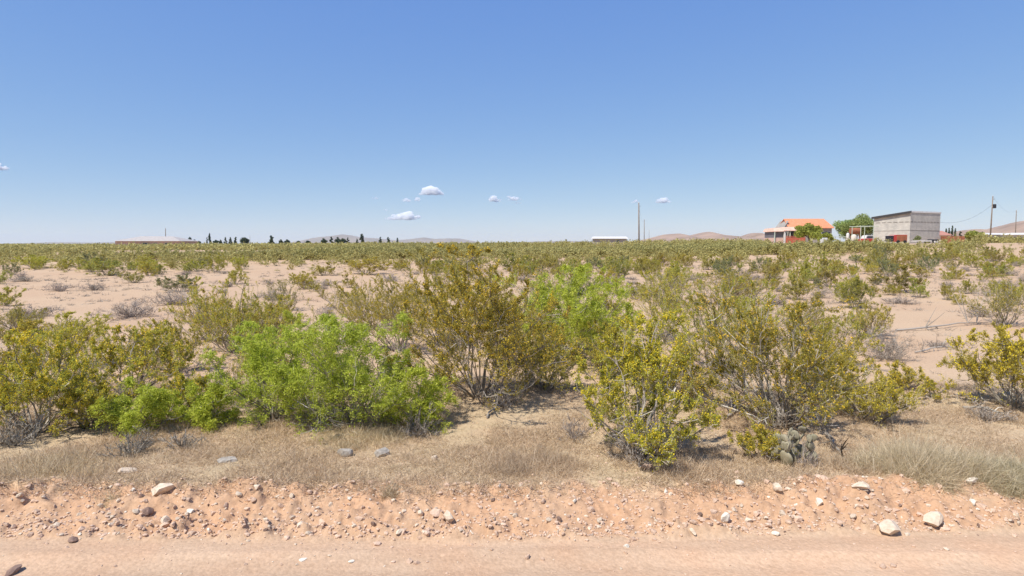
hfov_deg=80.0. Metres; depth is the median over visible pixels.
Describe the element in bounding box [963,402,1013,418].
fallen branch
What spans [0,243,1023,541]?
ground
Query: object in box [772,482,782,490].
stone
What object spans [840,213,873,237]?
green tree
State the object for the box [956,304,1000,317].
grey shrub
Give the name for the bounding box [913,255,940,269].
creosote bush
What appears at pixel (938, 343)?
grey shrub
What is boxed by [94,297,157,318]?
grey shrub
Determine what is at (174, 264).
creosote bush
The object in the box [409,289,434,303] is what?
creosote bush
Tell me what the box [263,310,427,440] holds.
mesquite bush
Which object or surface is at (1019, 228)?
hill
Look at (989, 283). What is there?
creosote bush
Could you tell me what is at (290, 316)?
mesquite bush
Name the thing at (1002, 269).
creosote bush
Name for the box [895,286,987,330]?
fallen branch
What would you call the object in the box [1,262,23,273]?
creosote bush
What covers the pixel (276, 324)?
creosote bush
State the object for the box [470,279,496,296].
creosote bush
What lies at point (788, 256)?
creosote bush
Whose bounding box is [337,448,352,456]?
stone
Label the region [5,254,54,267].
creosote bush
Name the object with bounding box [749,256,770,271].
creosote bush
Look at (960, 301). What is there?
creosote bush
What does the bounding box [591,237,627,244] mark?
long shed
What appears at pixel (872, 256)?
creosote bush
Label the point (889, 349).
dead shrub
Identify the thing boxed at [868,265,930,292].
creosote bush
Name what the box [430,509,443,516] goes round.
stone
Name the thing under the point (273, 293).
creosote bush
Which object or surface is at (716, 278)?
creosote bush
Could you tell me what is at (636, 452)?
dead shrub
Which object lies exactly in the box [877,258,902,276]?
creosote bush
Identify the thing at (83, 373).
dead shrub
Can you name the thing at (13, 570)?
stone
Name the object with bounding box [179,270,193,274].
grey shrub
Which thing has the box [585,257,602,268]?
creosote bush
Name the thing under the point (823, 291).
grey shrub
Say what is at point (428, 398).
mesquite bush
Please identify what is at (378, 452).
stone
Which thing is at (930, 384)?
creosote bush
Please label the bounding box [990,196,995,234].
utility pole
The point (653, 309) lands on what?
creosote bush
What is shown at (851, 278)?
creosote bush
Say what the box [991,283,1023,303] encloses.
creosote bush
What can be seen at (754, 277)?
grey shrub
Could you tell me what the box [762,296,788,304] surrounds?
grey shrub
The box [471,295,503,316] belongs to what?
creosote bush
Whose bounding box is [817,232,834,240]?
shrub tree
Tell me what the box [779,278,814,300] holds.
creosote bush
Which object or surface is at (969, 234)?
round bush
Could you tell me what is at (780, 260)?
creosote bush
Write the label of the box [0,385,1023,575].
gravel
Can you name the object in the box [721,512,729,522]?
stone
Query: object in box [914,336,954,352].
fallen branch
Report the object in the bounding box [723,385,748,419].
fallen branch
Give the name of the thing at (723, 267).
creosote bush
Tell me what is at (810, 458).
dead shrub
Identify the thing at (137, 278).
creosote bush
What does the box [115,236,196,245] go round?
house
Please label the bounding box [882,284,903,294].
creosote bush
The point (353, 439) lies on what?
grass clump
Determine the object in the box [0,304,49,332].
creosote bush
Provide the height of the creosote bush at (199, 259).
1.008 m
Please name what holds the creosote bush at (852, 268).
on the ground at (904, 313)
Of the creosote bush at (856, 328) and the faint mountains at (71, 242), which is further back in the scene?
the faint mountains at (71, 242)
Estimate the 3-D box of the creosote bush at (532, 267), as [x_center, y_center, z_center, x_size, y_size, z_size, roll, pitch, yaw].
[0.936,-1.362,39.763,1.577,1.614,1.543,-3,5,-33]
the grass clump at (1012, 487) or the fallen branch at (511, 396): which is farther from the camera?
the fallen branch at (511, 396)
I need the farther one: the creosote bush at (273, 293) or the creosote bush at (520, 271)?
the creosote bush at (520, 271)
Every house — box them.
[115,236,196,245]
[763,219,833,243]
[939,231,950,240]
[985,233,1006,236]
[1003,233,1023,237]
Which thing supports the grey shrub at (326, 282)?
on the ground at (904, 313)
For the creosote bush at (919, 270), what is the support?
on the ground at (904, 313)
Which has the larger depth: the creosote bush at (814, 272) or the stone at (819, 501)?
the creosote bush at (814, 272)
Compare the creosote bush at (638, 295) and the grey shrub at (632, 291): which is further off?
the grey shrub at (632, 291)
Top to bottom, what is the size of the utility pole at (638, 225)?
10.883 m
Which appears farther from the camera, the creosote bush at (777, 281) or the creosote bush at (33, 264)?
the creosote bush at (33, 264)
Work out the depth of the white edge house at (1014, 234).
201.14 m
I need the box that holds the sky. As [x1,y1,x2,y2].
[0,0,1023,243]
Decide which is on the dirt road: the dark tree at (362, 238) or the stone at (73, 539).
the stone at (73, 539)
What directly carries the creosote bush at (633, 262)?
on the ground at (904, 313)
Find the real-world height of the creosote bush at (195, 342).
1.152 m
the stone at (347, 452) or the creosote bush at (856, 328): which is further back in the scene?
the creosote bush at (856, 328)
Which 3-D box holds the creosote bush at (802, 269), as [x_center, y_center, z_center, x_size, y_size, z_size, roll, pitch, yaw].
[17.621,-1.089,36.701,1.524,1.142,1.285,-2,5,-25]
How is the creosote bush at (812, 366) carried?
on the ground at (904, 313)
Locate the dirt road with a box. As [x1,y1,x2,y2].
[0,527,1023,575]
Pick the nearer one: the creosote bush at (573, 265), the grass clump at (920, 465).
the grass clump at (920, 465)
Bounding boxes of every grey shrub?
[1,303,65,317]
[2,275,42,281]
[13,272,28,276]
[44,283,72,291]
[74,282,104,290]
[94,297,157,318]
[142,289,197,306]
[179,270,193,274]
[222,281,235,286]
[258,288,284,300]
[315,306,340,313]
[320,278,334,285]
[382,272,400,281]
[625,286,639,295]
[750,273,764,279]
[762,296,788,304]
[806,287,833,298]
[880,296,922,304]
[920,340,953,348]
[939,281,959,287]
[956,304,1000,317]
[973,288,992,296]
[998,270,1019,275]
[1000,278,1019,287]
[1015,274,1023,281]
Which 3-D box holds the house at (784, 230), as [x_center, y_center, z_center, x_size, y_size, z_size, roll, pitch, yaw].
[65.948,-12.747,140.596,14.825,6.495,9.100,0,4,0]
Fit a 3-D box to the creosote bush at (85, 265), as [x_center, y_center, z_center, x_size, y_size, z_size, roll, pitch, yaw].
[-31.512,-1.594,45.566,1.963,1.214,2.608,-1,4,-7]
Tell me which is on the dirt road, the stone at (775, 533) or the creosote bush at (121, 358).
the stone at (775, 533)
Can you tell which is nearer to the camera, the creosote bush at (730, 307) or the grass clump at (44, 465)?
the grass clump at (44, 465)
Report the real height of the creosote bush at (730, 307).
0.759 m
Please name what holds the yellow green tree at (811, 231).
on the ground at (904, 313)
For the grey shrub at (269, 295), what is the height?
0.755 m
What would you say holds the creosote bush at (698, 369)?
on the ground at (904, 313)
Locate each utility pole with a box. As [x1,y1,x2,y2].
[638,202,639,242]
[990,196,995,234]
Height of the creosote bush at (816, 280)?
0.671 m
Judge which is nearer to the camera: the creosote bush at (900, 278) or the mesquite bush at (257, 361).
the mesquite bush at (257, 361)
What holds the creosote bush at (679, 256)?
on the ground at (904, 313)
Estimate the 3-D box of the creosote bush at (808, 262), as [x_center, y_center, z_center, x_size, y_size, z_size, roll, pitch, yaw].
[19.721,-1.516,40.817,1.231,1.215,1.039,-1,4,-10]
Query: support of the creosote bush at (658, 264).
on the ground at (904, 313)
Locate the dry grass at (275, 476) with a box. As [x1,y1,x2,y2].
[0,375,1023,507]
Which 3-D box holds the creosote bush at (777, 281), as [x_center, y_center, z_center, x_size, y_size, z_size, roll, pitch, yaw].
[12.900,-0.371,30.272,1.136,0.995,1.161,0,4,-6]
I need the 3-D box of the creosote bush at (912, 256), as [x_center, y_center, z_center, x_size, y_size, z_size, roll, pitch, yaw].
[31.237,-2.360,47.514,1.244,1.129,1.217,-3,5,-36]
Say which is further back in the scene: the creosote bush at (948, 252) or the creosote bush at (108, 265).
the creosote bush at (948, 252)
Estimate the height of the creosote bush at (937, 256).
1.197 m
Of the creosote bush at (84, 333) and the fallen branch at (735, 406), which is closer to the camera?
the fallen branch at (735, 406)
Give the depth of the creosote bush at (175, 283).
29.17 m
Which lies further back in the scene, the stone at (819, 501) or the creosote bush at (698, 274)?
the creosote bush at (698, 274)
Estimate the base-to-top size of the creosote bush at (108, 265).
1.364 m
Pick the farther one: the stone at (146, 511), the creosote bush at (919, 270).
the creosote bush at (919, 270)
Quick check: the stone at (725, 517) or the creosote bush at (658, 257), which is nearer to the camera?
the stone at (725, 517)
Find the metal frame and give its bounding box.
[849,226,878,242]
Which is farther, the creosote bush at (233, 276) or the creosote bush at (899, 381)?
the creosote bush at (233, 276)
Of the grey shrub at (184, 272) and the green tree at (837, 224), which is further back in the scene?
the green tree at (837, 224)
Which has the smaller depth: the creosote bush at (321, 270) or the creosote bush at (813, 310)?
the creosote bush at (813, 310)
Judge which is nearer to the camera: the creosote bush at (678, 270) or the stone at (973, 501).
the stone at (973, 501)
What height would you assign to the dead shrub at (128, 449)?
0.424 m
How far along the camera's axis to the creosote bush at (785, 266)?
42.70 m
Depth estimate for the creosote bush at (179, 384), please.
8.43 m
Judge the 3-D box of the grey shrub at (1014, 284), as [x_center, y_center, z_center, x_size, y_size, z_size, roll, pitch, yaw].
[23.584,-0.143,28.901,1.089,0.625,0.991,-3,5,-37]
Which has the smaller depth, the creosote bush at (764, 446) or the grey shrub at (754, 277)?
the creosote bush at (764, 446)
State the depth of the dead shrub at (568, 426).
7.49 m
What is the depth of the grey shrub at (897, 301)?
23.48 m
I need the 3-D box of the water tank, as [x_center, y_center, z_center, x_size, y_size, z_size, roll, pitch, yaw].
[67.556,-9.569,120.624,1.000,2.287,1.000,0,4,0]
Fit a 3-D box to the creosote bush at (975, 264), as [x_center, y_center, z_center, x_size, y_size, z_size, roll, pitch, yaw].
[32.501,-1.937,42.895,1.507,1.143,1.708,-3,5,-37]
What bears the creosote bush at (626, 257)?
on the ground at (904, 313)
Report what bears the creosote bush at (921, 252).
on the ground at (904, 313)
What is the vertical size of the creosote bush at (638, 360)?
1.732 m
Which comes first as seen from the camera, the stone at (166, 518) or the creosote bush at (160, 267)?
the stone at (166, 518)
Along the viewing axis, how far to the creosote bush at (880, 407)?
8.12 m
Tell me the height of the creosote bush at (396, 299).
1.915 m
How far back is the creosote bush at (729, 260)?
45.19 m
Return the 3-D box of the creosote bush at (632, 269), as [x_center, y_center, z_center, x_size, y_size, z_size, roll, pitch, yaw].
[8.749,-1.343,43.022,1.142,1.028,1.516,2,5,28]
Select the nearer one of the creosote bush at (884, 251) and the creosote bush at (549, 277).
the creosote bush at (549, 277)
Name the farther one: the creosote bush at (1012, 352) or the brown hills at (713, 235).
the brown hills at (713, 235)
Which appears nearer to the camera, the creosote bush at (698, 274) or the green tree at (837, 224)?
the creosote bush at (698, 274)
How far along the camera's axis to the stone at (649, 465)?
6.29 m
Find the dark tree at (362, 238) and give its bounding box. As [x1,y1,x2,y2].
[359,234,364,241]
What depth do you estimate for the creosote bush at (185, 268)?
44.20 m
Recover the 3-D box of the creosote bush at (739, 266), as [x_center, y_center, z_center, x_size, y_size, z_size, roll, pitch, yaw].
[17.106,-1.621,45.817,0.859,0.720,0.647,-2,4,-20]
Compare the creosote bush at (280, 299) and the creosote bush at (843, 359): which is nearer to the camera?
the creosote bush at (843, 359)
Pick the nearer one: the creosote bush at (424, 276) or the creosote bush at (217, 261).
the creosote bush at (424, 276)
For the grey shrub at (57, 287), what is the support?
on the ground at (904, 313)
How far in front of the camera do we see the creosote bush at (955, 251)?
51.17 m
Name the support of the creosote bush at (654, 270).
on the ground at (904, 313)
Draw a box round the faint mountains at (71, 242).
[10,242,201,243]
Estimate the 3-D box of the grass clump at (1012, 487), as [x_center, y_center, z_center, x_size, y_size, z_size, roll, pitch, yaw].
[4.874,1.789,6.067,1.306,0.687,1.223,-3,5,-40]
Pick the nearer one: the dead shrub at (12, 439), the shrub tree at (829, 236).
the dead shrub at (12, 439)
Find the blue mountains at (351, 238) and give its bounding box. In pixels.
[291,234,475,243]
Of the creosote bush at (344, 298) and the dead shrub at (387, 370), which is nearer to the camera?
the dead shrub at (387, 370)
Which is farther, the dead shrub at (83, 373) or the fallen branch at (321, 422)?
the dead shrub at (83, 373)
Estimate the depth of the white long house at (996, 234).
209.87 m
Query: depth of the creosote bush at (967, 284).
26.72 m
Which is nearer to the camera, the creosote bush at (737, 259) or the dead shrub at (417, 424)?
the dead shrub at (417, 424)
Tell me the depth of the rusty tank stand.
125.09 m
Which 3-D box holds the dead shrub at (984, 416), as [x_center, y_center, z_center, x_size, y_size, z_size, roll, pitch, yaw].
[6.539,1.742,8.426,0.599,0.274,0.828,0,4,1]
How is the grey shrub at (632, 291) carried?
on the ground at (904, 313)
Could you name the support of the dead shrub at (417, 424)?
on the ground at (904, 313)
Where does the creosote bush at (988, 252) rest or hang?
on the ground at (904, 313)
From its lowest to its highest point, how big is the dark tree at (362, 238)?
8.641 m
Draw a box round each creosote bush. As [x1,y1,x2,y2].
[0,269,13,283]
[0,286,26,305]
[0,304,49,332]
[0,319,76,385]
[0,325,154,432]
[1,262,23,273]
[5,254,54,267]
[5,311,112,366]
[25,363,145,439]
[26,259,42,269]
[46,318,217,396]
[54,259,70,270]
[70,256,84,268]
[73,259,105,271]
[78,257,135,275]
[81,252,107,268]
[100,317,230,373]
[117,271,144,282]
[127,260,167,272]
[135,254,158,264]
[137,261,159,275]
[153,264,167,273]
[153,273,204,291]
[158,286,252,340]
[160,367,237,422]
[166,275,305,352]
[169,262,176,269]
[177,259,209,270]
[182,262,194,271]
[189,257,209,267]
[201,252,227,271]
[205,317,306,392]
[223,295,307,339]
[227,268,246,283]
[229,255,248,268]
[250,277,306,309]
[260,294,298,321]
[285,271,316,288]
[303,269,448,351]
[304,280,320,291]
[310,262,338,275]
[315,279,361,307]
[326,271,403,327]
[337,289,359,303]
[338,274,358,287]
[343,256,395,274]
[382,242,575,411]
[385,260,484,341]
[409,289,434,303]
[414,257,434,266]
[415,260,429,271]
[426,257,446,274]
[429,275,441,289]
[441,265,461,279]
[448,269,467,284]
[458,260,469,271]
[469,273,488,285]
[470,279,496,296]
[471,257,485,268]
[471,294,571,366]
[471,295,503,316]
[500,252,530,271]
[507,263,530,279]
[513,318,588,396]
[514,262,565,306]
[518,255,539,277]
[533,257,547,273]
[542,253,553,264]
[542,255,562,272]
[551,267,566,274]
[562,258,582,270]
[572,307,721,471]
[580,291,624,328]
[580,315,655,377]
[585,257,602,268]
[595,265,619,283]
[600,276,627,293]
[603,257,628,274]
[606,256,630,278]
[608,267,707,341]
[610,255,628,265]
[623,282,650,299]
[628,262,639,273]
[630,267,696,301]
[631,256,649,267]
[636,258,652,275]
[637,276,775,372]
[640,339,719,404]
[643,258,665,269]
[649,266,662,275]
[653,252,674,266]
[657,266,689,283]
[663,293,682,311]
[666,260,692,274]
[670,293,877,435]
[671,252,692,264]
[678,255,694,266]
[687,266,761,303]
[694,272,706,279]
[698,254,715,269]
[703,269,784,303]
[710,260,729,268]
[711,264,742,277]
[720,255,736,268]
[720,289,805,340]
[721,251,743,263]
[724,274,761,297]
[725,296,753,317]
[727,421,798,459]
[735,262,743,268]
[747,266,758,273]
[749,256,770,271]
[757,259,782,277]
[759,271,782,286]
[776,250,798,263]
[777,257,787,266]
[778,283,846,332]
[779,262,793,271]
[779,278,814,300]
[780,307,886,365]
[781,336,879,400]
[787,269,804,280]
[787,269,816,289]
[792,260,820,277]
[794,257,816,272]
[803,268,823,280]
[810,251,832,267]
[811,278,826,287]
[816,259,842,286]
[816,264,841,274]
[829,260,845,270]
[829,277,867,303]
[830,362,929,427]
[833,276,881,308]
[841,301,895,335]
[842,265,858,275]
[843,276,867,291]
[848,255,864,262]
[849,269,858,276]
[859,255,884,271]
[859,259,894,273]
[863,285,881,293]
[865,248,883,262]
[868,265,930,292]
[870,244,892,259]
[871,358,928,389]
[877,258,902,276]
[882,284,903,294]
[886,253,911,266]
[889,258,905,266]
[902,251,921,263]
[903,277,931,297]
[911,248,932,260]
[911,265,933,276]
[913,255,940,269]
[914,373,956,400]
[927,249,951,262]
[931,246,958,260]
[936,322,1023,407]
[938,282,958,299]
[939,266,969,278]
[939,271,954,280]
[945,243,963,259]
[949,260,962,267]
[949,292,968,304]
[957,278,982,293]
[958,274,1023,325]
[961,253,989,267]
[974,272,987,279]
[976,261,1011,272]
[979,246,999,260]
[981,249,1006,261]
[981,263,1014,277]
[984,268,997,278]
[988,279,1010,291]
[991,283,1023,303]
[1002,257,1017,264]
[1007,251,1020,263]
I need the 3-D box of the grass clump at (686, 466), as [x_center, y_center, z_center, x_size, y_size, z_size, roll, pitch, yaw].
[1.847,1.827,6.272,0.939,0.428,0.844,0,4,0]
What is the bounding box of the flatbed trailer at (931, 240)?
[911,239,938,242]
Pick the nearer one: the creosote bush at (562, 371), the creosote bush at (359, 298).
the creosote bush at (562, 371)
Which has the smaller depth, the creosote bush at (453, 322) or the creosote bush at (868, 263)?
the creosote bush at (453, 322)
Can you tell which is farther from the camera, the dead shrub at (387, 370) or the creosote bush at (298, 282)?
the creosote bush at (298, 282)
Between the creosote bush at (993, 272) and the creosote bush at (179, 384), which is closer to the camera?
the creosote bush at (179, 384)
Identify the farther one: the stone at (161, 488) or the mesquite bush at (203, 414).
the mesquite bush at (203, 414)
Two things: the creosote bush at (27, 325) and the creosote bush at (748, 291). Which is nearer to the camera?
the creosote bush at (27, 325)
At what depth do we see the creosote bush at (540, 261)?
42.70 m
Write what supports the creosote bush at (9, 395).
on the ground at (904, 313)
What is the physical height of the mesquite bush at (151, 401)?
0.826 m
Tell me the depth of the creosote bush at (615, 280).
28.09 m
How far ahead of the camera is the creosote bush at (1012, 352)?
8.84 m
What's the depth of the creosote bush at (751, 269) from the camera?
41.53 m
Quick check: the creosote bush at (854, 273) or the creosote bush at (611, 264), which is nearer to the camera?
the creosote bush at (854, 273)
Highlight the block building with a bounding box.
[871,211,940,243]
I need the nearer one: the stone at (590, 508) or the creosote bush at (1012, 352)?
the stone at (590, 508)
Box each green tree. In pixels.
[793,222,822,239]
[832,220,849,238]
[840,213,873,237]
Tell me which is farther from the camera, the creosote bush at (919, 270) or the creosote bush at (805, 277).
the creosote bush at (919, 270)
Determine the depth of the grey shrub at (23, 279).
35.97 m
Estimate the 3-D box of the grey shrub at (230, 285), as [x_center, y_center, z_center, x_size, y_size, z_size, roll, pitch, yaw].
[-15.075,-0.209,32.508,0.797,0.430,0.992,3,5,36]
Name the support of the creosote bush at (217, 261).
on the ground at (904, 313)
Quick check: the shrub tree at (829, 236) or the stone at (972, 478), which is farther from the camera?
the shrub tree at (829, 236)
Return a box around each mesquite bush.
[87,376,196,442]
[174,380,243,433]
[198,319,322,430]
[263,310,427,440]
[281,309,344,364]
[375,364,461,435]
[491,262,641,359]
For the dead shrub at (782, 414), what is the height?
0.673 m
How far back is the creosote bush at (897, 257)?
44.47 m
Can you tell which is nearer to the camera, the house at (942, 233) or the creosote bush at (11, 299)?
the creosote bush at (11, 299)
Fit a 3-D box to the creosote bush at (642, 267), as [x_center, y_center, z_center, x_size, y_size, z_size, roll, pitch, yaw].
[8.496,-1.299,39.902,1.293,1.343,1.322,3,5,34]
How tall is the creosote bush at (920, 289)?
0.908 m
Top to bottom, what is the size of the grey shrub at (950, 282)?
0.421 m
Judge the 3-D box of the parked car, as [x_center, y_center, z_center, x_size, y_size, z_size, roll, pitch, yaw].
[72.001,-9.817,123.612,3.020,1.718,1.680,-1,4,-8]
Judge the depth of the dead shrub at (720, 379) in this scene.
9.62 m
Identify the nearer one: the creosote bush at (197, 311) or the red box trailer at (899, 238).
the creosote bush at (197, 311)
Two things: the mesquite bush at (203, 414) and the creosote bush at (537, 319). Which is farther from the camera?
the creosote bush at (537, 319)
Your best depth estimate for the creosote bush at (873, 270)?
38.85 m
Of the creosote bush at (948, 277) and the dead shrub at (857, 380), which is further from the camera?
the creosote bush at (948, 277)
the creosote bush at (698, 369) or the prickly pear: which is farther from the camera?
the creosote bush at (698, 369)
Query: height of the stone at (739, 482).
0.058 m
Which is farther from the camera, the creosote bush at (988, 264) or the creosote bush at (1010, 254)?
the creosote bush at (1010, 254)
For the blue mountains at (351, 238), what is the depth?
9019.37 m
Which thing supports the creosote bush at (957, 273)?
on the ground at (904, 313)
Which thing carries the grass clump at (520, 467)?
on the ground at (904, 313)
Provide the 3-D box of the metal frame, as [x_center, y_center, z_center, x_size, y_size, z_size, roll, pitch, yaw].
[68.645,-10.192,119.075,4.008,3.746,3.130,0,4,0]
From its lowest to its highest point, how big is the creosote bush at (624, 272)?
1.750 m
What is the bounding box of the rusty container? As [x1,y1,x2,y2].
[940,236,964,242]
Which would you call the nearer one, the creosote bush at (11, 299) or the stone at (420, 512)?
the stone at (420, 512)
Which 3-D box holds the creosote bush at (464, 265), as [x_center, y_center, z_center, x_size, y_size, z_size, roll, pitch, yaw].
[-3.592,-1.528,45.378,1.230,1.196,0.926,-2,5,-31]
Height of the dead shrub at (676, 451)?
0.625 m
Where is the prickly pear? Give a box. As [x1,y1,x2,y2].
[768,426,817,466]
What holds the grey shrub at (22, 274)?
on the ground at (904, 313)
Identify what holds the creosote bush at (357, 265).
on the ground at (904, 313)
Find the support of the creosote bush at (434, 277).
on the ground at (904, 313)
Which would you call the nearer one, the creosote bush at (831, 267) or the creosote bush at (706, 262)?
the creosote bush at (831, 267)
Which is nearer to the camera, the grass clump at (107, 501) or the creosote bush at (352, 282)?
the grass clump at (107, 501)
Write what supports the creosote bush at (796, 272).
on the ground at (904, 313)
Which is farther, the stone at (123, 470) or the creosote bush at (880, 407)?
the creosote bush at (880, 407)
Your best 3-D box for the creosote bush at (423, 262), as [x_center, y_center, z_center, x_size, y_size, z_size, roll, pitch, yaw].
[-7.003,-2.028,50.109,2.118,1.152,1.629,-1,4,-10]
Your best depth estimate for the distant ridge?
9559.34 m
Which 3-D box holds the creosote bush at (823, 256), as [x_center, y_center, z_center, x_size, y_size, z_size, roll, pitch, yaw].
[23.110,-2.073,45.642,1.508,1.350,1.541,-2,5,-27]
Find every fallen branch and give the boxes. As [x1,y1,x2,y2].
[290,407,339,427]
[486,371,548,417]
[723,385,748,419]
[818,428,849,460]
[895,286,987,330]
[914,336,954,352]
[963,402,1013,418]
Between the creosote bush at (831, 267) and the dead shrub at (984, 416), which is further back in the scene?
the creosote bush at (831, 267)
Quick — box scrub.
[0,232,1023,272]
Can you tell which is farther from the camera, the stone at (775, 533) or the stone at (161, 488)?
the stone at (161, 488)
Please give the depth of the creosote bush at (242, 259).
49.16 m
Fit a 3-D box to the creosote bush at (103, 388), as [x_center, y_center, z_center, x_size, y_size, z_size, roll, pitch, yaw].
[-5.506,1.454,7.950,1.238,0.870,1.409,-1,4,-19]
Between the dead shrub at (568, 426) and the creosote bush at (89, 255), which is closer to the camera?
the dead shrub at (568, 426)
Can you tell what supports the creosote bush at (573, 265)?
on the ground at (904, 313)
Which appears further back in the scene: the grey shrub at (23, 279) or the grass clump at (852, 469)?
the grey shrub at (23, 279)
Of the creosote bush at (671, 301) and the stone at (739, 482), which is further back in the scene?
the creosote bush at (671, 301)
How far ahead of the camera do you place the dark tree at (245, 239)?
464.20 m
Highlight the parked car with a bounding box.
[858,235,874,242]
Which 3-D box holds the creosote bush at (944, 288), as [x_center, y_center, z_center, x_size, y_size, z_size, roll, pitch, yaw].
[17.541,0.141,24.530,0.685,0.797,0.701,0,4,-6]
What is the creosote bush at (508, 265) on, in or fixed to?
on the ground at (904, 313)
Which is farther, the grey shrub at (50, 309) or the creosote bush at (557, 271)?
the creosote bush at (557, 271)
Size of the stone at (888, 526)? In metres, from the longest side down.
0.212 x 0.168 x 0.126 m
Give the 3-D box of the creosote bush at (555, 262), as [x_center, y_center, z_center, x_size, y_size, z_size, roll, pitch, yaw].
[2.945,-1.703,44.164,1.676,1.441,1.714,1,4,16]
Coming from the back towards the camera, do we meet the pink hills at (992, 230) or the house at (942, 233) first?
the pink hills at (992, 230)
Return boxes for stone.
[4,564,21,575]
[68,536,78,542]
[118,467,137,473]
[142,507,153,515]
[151,483,174,495]
[161,515,170,523]
[217,456,236,462]
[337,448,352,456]
[374,447,389,457]
[418,509,423,515]
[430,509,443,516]
[443,510,453,521]
[587,506,594,511]
[641,463,652,469]
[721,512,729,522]
[735,479,743,485]
[771,531,779,535]
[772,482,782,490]
[816,498,822,505]
[851,481,869,488]
[879,519,900,534]
[923,511,943,526]
[966,477,977,482]
[969,499,975,505]
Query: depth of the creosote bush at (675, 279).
23.57 m
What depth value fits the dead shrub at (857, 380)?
10.01 m
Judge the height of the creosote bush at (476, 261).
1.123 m
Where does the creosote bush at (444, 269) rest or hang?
on the ground at (904, 313)
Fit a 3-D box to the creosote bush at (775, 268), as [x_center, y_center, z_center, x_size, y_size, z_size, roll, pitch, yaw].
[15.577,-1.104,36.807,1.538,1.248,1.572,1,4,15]
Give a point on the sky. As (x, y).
(480, 121)
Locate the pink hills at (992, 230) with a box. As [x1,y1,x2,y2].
[950,221,1023,235]
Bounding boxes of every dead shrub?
[0,409,48,445]
[44,361,115,398]
[94,426,156,457]
[158,429,207,448]
[362,344,410,390]
[397,401,442,437]
[477,379,526,412]
[557,413,593,442]
[607,400,672,466]
[626,416,687,461]
[700,340,743,388]
[759,387,819,433]
[788,383,838,429]
[792,438,822,467]
[824,366,876,389]
[860,323,921,362]
[958,399,1019,424]
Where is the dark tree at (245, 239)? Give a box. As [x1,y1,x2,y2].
[240,237,249,242]
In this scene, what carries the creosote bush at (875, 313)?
on the ground at (904, 313)
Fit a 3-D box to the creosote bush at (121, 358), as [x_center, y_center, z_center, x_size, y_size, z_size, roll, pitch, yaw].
[-6.098,1.140,9.794,2.290,1.231,1.941,-1,4,-10]
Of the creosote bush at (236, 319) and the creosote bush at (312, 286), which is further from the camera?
the creosote bush at (312, 286)
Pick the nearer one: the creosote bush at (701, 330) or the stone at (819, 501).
the stone at (819, 501)
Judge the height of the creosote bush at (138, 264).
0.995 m
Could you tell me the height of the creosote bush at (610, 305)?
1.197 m
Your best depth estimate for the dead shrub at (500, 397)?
8.94 m
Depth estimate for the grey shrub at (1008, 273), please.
36.09 m
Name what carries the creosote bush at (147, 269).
on the ground at (904, 313)
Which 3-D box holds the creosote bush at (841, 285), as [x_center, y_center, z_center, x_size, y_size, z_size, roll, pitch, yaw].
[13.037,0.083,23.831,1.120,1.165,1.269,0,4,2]
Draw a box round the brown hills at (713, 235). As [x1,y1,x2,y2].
[640,232,764,241]
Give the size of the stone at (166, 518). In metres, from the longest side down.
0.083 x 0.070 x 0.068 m
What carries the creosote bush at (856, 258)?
on the ground at (904, 313)
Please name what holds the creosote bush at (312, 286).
on the ground at (904, 313)
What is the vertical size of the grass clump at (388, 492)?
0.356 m
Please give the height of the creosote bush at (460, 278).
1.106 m
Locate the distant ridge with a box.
[531,241,590,242]
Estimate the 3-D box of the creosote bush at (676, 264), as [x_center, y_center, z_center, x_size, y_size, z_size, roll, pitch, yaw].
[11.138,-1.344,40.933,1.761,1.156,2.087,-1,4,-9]
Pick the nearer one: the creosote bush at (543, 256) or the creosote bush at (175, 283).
the creosote bush at (175, 283)
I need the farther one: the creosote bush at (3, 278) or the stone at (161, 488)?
the creosote bush at (3, 278)
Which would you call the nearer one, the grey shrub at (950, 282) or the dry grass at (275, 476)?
the dry grass at (275, 476)
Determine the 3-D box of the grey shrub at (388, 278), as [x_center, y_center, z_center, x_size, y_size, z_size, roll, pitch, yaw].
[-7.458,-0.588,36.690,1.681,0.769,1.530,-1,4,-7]
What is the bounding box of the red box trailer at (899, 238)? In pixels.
[885,235,906,243]
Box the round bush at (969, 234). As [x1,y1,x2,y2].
[964,230,984,240]
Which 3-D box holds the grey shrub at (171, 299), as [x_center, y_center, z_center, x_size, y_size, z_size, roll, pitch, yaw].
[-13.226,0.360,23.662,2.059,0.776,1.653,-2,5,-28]
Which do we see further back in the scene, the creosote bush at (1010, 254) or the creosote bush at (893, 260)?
the creosote bush at (1010, 254)
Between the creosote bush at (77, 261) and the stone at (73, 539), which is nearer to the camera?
the stone at (73, 539)
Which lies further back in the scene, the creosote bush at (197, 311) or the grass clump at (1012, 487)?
the creosote bush at (197, 311)
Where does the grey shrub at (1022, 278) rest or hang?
on the ground at (904, 313)
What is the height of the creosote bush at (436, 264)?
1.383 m
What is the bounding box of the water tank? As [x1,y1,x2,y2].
[851,234,856,240]
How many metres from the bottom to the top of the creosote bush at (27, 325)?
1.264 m
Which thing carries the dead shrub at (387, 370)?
on the ground at (904, 313)
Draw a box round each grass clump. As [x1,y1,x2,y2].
[0,439,139,486]
[90,487,124,508]
[299,418,412,451]
[368,475,408,500]
[470,442,598,479]
[651,450,729,482]
[815,440,888,476]
[840,416,1022,509]
[941,430,1023,502]
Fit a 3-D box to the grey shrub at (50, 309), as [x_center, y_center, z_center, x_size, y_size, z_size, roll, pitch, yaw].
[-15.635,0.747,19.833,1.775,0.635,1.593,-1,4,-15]
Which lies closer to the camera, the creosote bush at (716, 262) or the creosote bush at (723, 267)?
the creosote bush at (723, 267)
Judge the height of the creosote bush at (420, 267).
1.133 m
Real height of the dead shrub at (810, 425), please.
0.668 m
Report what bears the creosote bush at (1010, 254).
on the ground at (904, 313)
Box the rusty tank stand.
[849,228,860,237]

